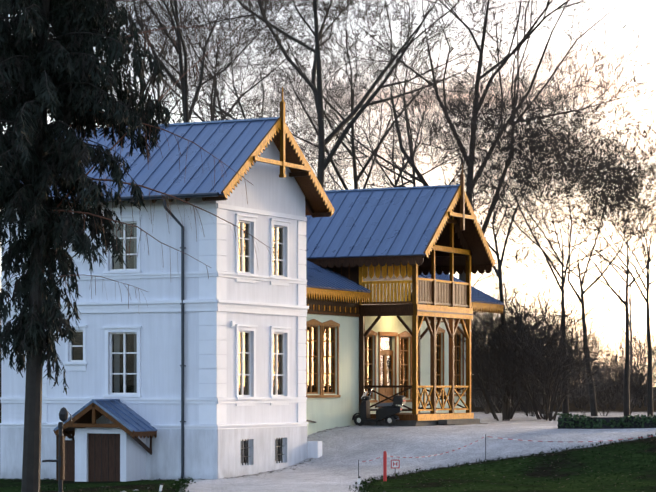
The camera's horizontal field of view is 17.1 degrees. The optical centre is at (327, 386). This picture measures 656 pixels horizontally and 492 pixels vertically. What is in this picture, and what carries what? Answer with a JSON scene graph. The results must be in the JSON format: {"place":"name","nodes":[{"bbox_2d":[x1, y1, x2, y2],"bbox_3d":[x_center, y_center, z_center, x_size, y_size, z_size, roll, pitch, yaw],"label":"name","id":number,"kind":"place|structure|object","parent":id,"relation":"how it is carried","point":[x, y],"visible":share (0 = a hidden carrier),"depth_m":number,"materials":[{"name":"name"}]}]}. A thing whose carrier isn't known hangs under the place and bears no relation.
{"place":"outdoors","nodes":[
{"label":"outdoors","id":0,"kind":"place"},
{"bbox_2d":[0,388,655,491],"bbox_3d":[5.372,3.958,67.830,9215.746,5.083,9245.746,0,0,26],"label":"ground","id":1,"kind":"structure","parent":0,"point":[344,451],"depth_m":72.56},
{"bbox_2d":[42,407,71,491],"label":"pump","id":2,"kind":"object","parent":1,"relation":"on","point":[63,414],"visible":1,"depth_m":62.56,"materials":[{"name":"grey metal"}]},
{"bbox_2d":[53,399,156,481],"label":"vestibule","id":3,"kind":"object","parent":1,"relation":"on","point":[117,449],"visible":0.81,"depth_m":70.58,"materials":[{"name":"white paint"}]},
{"bbox_2d":[0,0,274,491],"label":"conifer","id":4,"kind":"object","parent":1,"relation":"on","point":[64,78],"visible":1,"depth_m":48.67,"materials":[{"name":"green plant"}]},
{"bbox_2d":[0,140,308,479],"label":"house","id":5,"kind":"structure","parent":1,"relation":"on","point":[245,316],"depth_m":71.81,"materials":[{"name":"paint"}]},
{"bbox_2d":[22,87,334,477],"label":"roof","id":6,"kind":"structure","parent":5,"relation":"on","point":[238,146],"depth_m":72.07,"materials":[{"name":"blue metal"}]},
{"bbox_2d":[2,0,349,127],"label":"tree","id":7,"kind":"object","parent":1,"relation":"on","point":[190,85],"visible":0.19,"depth_m":116.02,"materials":[{"name":"brown plant"}]},
{"bbox_2d":[0,0,367,264],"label":"tree","id":8,"kind":"object","parent":1,"relation":"on","point":[167,98],"visible":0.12,"depth_m":129.00,"materials":[{"name":"brown plant"}]},
{"bbox_2d":[34,0,353,164],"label":"tree","id":9,"kind":"object","parent":1,"relation":"on","point":[149,81],"visible":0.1,"depth_m":126.33,"materials":[{"name":"brown plant"}]},
{"bbox_2d":[3,0,448,189],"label":"tree","id":10,"kind":"object","parent":1,"relation":"on","point":[251,87],"visible":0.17,"depth_m":141.09,"materials":[{"name":"brown plant"}]},
{"bbox_2d":[3,0,455,188],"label":"tree","id":11,"kind":"object","parent":1,"relation":"on","point":[184,80],"visible":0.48,"depth_m":112.51,"materials":[{"name":"brown plant"}]},
{"bbox_2d":[164,33,360,177],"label":"tree","id":12,"kind":"object","parent":1,"relation":"on","point":[258,113],"visible":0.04,"depth_m":193.20,"materials":[{"name":"brown plant"}]},
{"bbox_2d":[159,476,385,491],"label":"path lights","id":13,"kind":"object","parent":1,"relation":"on","point":[161,484],"visible":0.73,"depth_m":64.33,"materials":[{"name":"white plastic"}]},
{"bbox_2d":[1,425,621,489],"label":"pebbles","id":14,"kind":"object","parent":1,"relation":"on","point":[257,474],"visible":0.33,"depth_m":72.69,"materials":[{"name":"stone"}]},
{"bbox_2d":[306,420,321,457],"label":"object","id":15,"kind":"object","parent":1,"relation":"on","point":[314,449],"visible":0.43,"depth_m":75.63,"materials":[{"name":"white paint"}]},
{"bbox_2d":[243,51,411,189],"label":"tree","id":16,"kind":"object","parent":1,"relation":"on","point":[306,121],"visible":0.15,"depth_m":192.16,"materials":[{"name":"brown plant"}]},
{"bbox_2d":[53,0,614,189],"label":"tree","id":17,"kind":"object","parent":1,"relation":"on","point":[323,142],"visible":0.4,"depth_m":109.89,"materials":[{"name":"brown plant"}]},
{"bbox_2d":[12,432,655,491],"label":"grass tufts","id":18,"kind":"object","parent":1,"relation":"on","point":[362,489],"visible":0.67,"depth_m":69.06,"materials":[{"name":"green plant"}]},
{"bbox_2d":[266,38,403,189],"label":"tree","id":19,"kind":"object","parent":1,"relation":"on","point":[331,129],"visible":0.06,"depth_m":192.89,"materials":[{"name":"brown plant"}]},
{"bbox_2d":[305,260,370,435],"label":"annex","id":20,"kind":"object","parent":1,"relation":"on","point":[333,299],"visible":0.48,"depth_m":81.23,"materials":[{"name":"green paint"}]},
{"bbox_2d":[352,389,405,425],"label":"scooter","id":21,"kind":"object","parent":1,"relation":"on","point":[386,412],"visible":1,"depth_m":81.75,"materials":[{"name":"black metal"}]},
{"bbox_2d":[383,451,386,480],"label":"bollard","id":22,"kind":"object","parent":1,"relation":"on","point":[384,465],"visible":0.96,"depth_m":68.49,"materials":[{"name":"red metal"}]},
{"bbox_2d":[141,0,638,253],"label":"tree","id":23,"kind":"object","parent":1,"relation":"on","point":[352,154],"visible":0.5,"depth_m":135.17,"materials":[{"name":"brown plant"}]},
{"bbox_2d":[315,103,466,189],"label":"tree","id":24,"kind":"object","parent":1,"relation":"on","point":[382,163],"visible":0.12,"depth_m":220.72,"materials":[{"name":"brown plant"}]},
{"bbox_2d":[391,460,399,476],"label":"hydrant sign","id":25,"kind":"object","parent":1,"relation":"on","point":[395,464],"visible":0.9,"depth_m":70.06,"materials":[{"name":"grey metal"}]},
{"bbox_2d":[305,163,494,425],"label":"balcony porch","id":26,"kind":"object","parent":1,"relation":"on","point":[387,247],"depth_m":84.19,"materials":[{"name":"wood"},{"name":"metal"},{"name":"green plaster"}]},
{"bbox_2d":[228,0,609,219],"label":"tree","id":27,"kind":"object","parent":1,"relation":"on","point":[369,120],"visible":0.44,"depth_m":152.12,"materials":[{"name":"brown plant"}]},
{"bbox_2d":[358,434,485,475],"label":"barrier posts","id":28,"kind":"object","parent":1,"relation":"on","point":[485,454],"visible":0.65,"depth_m":72.95,"materials":[{"name":"black plastic"},{"name":"white plastic"}]},
{"bbox_2d":[359,435,655,462],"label":"barrier tape","id":29,"kind":"object","parent":28,"relation":"attached to","point":[504,438],"visible":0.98,"depth_m":73.01,"materials":[{"name":"plastic"}]},
{"bbox_2d":[196,0,655,281],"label":"tree","id":30,"kind":"object","parent":1,"relation":"on","point":[420,179],"visible":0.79,"depth_m":110.03,"materials":[{"name":"brown plant"}]},
{"bbox_2d":[418,273,503,412],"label":"annex","id":31,"kind":"object","parent":1,"relation":"on","point":[483,302],"visible":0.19,"depth_m":90.95,"materials":[{"name":"green paint"}]},
{"bbox_2d":[368,85,577,286],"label":"tree","id":32,"kind":"object","parent":1,"relation":"on","point":[465,182],"visible":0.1,"depth_m":231.89,"materials":[{"name":"brown plant"}]},
{"bbox_2d":[471,380,481,402],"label":"shrub","id":33,"kind":"object","parent":1,"relation":"on","point":[475,392],"visible":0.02,"depth_m":119.30,"materials":[{"name":"brown plant"}]},
{"bbox_2d":[471,385,485,406],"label":"shrub","id":34,"kind":"object","parent":1,"relation":"on","point":[477,400],"depth_m":159.09,"materials":[{"name":"brown plant"}]},
{"bbox_2d":[471,391,492,408],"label":"shrub","id":35,"kind":"object","parent":1,"relation":"on","point":[479,399],"visible":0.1,"depth_m":144.43,"materials":[{"name":"brown plant"}]},
{"bbox_2d":[471,346,522,413],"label":"shrub","id":36,"kind":"object","parent":1,"relation":"on","point":[485,405],"visible":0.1,"depth_m":114.12,"materials":[{"name":"brown plant"}]},
{"bbox_2d":[343,0,655,415],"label":"slim tree","id":37,"kind":"object","parent":1,"relation":"on","point":[565,405],"visible":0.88,"depth_m":97.85,"materials":[{"name":"brown plant"}]},
{"bbox_2d":[454,277,555,420],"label":"shrub","id":38,"kind":"object","parent":1,"relation":"on","point":[475,369],"visible":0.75,"depth_m":93.30,"materials":[{"name":"brown plant"}]},
{"bbox_2d":[358,0,652,418],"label":"slim tree","id":39,"kind":"object","parent":1,"relation":"on","point":[496,247],"visible":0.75,"depth_m":96.52,"materials":[{"name":"brown plant"}]},
{"bbox_2d":[471,303,548,412],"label":"shrub","id":40,"kind":"object","parent":1,"relation":"on","point":[497,410],"visible":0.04,"depth_m":117.32,"materials":[{"name":"brown plant"}]},
{"bbox_2d":[475,345,560,415],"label":"shrub","id":41,"kind":"object","parent":1,"relation":"on","point":[523,398],"visible":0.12,"depth_m":107.49,"materials":[{"name":"brown plant"}]},
{"bbox_2d":[474,202,574,326],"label":"tree","id":42,"kind":"object","parent":1,"relation":"on","point":[538,251],"visible":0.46,"depth_m":224.82,"materials":[{"name":"brown plant"}]},
{"bbox_2d":[471,248,579,418],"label":"shrub","id":43,"kind":"object","parent":1,"relation":"on","point":[492,354],"visible":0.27,"depth_m":96.08,"materials":[{"name":"brown plant"}]},
{"bbox_2d":[511,389,539,415],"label":"shrub","id":44,"kind":"object","parent":1,"relation":"on","point":[528,406],"visible":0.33,"depth_m":107.76,"materials":[{"name":"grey plant"}]},
{"bbox_2d":[473,283,580,408],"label":"shrub","id":45,"kind":"object","parent":1,"relation":"on","point":[498,338],"visible":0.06,"depth_m":144.23,"materials":[{"name":"grey plant"}]},
{"bbox_2d":[498,364,555,410],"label":"shrub","id":46,"kind":"object","parent":1,"relation":"on","point":[515,402],"depth_m":130.25,"materials":[{"name":"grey plant"}]},
{"bbox_2d":[489,311,581,403],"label":"shrub","id":47,"kind":"object","parent":1,"relation":"on","point":[560,343],"depth_m":173.32,"materials":[{"name":"grey plant"}]},
{"bbox_2d":[471,273,603,418],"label":"shrub","id":48,"kind":"object","parent":1,"relation":"on","point":[558,373],"visible":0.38,"depth_m":95.80,"materials":[{"name":"brown plant"}]},
{"bbox_2d":[471,262,617,419],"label":"shrub","id":49,"kind":"object","parent":1,"relation":"on","point":[552,329],"visible":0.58,"depth_m":94.31,"materials":[{"name":"brown plant"}]},
{"bbox_2d":[471,257,621,351],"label":"shrub","id":50,"kind":"object","parent":1,"relation":"on","point":[548,299],"visible":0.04,"depth_m":174.31,"materials":[{"name":"brown plant"}]},
{"bbox_2d":[498,320,595,413],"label":"shrub","id":51,"kind":"object","parent":1,"relation":"on","point":[554,374],"visible":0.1,"depth_m":112.73,"materials":[{"name":"brown plant"}]},
{"bbox_2d":[517,362,576,411],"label":"shrub","id":52,"kind":"object","parent":1,"relation":"on","point":[548,397],"visible":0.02,"depth_m":123.86,"materials":[{"name":"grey plant"}]},
{"bbox_2d":[439,27,655,416],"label":"slim tree","id":53,"kind":"object","parent":1,"relation":"on","point":[650,391],"visible":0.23,"depth_m":107.63,"materials":[{"name":"brown plant"}]},
{"bbox_2d":[475,278,619,404],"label":"shrub","id":54,"kind":"object","parent":1,"relation":"on","point":[566,325],"visible":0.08,"depth_m":167.95,"materials":[{"name":"brown plant"}]},
{"bbox_2d":[440,49,655,415],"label":"slim tree","id":55,"kind":"object","parent":1,"relation":"on","point":[593,406],"visible":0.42,"depth_m":105.49,"materials":[{"name":"brown plant"}]},
{"bbox_2d":[444,113,655,416],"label":"slim tree","id":56,"kind":"object","parent":1,"relation":"on","point":[626,380],"visible":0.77,"depth_m":99.31,"materials":[{"name":"brown plant"}]},
{"bbox_2d":[531,315,608,399],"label":"shrub","id":57,"kind":"object","parent":1,"relation":"on","point":[589,343],"visible":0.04,"depth_m":212.43,"materials":[{"name":"brown plant"}]},
{"bbox_2d":[516,315,626,420],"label":"shrub","id":58,"kind":"object","parent":1,"relation":"on","point":[572,367],"visible":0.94,"depth_m":91.87,"materials":[{"name":"brown plant"}]},
{"bbox_2d":[548,322,619,407],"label":"shrub","id":59,"kind":"object","parent":1,"relation":"on","point":[600,379],"visible":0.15,"depth_m":145.07,"materials":[{"name":"brown plant"}]},
{"bbox_2d":[569,388,598,414],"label":"shrub","id":60,"kind":"object","parent":1,"relation":"on","point":[579,403],"visible":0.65,"depth_m":111.75,"materials":[{"name":"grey plant"}]},
{"bbox_2d":[573,360,611,402],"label":"shrub","id":61,"kind":"object","parent":1,"relation":"on","point":[596,378],"visible":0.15,"depth_m":191.12,"materials":[{"name":"grey plant"}]},
{"bbox_2d":[578,367,610,399],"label":"shrub","id":62,"kind":"object","parent":1,"relation":"on","point":[595,381],"visible":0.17,"depth_m":180.56,"materials":[{"name":"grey plant"}]},
{"bbox_2d":[580,394,608,411],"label":"shrub","id":63,"kind":"object","parent":1,"relation":"on","point":[596,402],"visible":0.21,"depth_m":114.76,"materials":[{"name":"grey plant"}]},
{"bbox_2d":[575,339,623,391],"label":"shrub","id":64,"kind":"object","parent":1,"relation":"on","point":[601,363],"visible":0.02,"depth_m":199.84,"materials":[{"name":"brown plant"}]},
{"bbox_2d":[555,167,655,365],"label":"tree","id":65,"kind":"object","parent":1,"relation":"on","point":[630,317],"visible":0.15,"depth_m":203.38,"materials":[{"name":"brown plant"}]},
{"bbox_2d":[557,412,655,428],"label":"hedge","id":66,"kind":"object","parent":1,"relation":"on","point":[567,421],"visible":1,"depth_m":77.82,"materials":[{"name":"green plant"}]},
{"bbox_2d":[575,368,637,415],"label":"shrub","id":67,"kind":"object","parent":1,"relation":"on","point":[602,393],"visible":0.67,"depth_m":106.84,"materials":[{"name":"brown plant"}]},
{"bbox_2d":[595,381,622,409],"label":"shrub","id":68,"kind":"object","parent":1,"relation":"on","point":[607,397],"visible":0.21,"depth_m":135.85,"materials":[{"name":"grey plant"}]},
{"bbox_2d":[592,343,631,402],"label":"shrub","id":69,"kind":"object","parent":1,"relation":"on","point":[608,373],"visible":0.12,"depth_m":186.09,"materials":[{"name":"brown plant"}]},
{"bbox_2d":[600,377,631,409],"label":"shrub","id":70,"kind":"object","parent":1,"relation":"on","point":[606,391],"visible":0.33,"depth_m":134.48,"materials":[{"name":"brown plant"}]},
{"bbox_2d":[589,291,655,405],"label":"shrub","id":71,"kind":"object","parent":1,"relation":"on","point":[633,337],"visible":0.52,"depth_m":158.06,"materials":[{"name":"brown plant"}]},
{"bbox_2d":[590,309,655,400],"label":"shrub","id":72,"kind":"object","parent":1,"relation":"on","point":[615,344],"visible":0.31,"depth_m":187.64,"materials":[{"name":"brown plant"}]},
{"bbox_2d":[598,343,655,414],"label":"shrub","id":73,"kind":"object","parent":1,"relation":"on","point":[641,375],"visible":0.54,"depth_m":112.31,"materials":[{"name":"brown plant"}]},
{"bbox_2d":[598,330,655,403],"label":"shrub","id":74,"kind":"object","parent":1,"relation":"on","point":[630,367],"visible":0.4,"depth_m":184.87,"materials":[{"name":"brown plant"}]},
{"bbox_2d":[616,365,654,407],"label":"shrub","id":75,"kind":"object","parent":1,"relation":"on","point":[638,389],"visible":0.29,"depth_m":145.52,"materials":[{"name":"brown plant"}]},
{"bbox_2d":[632,368,655,407],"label":"shrub","id":76,"kind":"object","parent":1,"relation":"on","point":[644,381],"visible":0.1,"depth_m":146.74,"materials":[{"name":"brown plant"}]},
{"bbox_2d":[0,0,655,385],"label":"sky","id":77,"kind":"structure","parent":0,"point":[617,39],"materials":[{"name":"white"}]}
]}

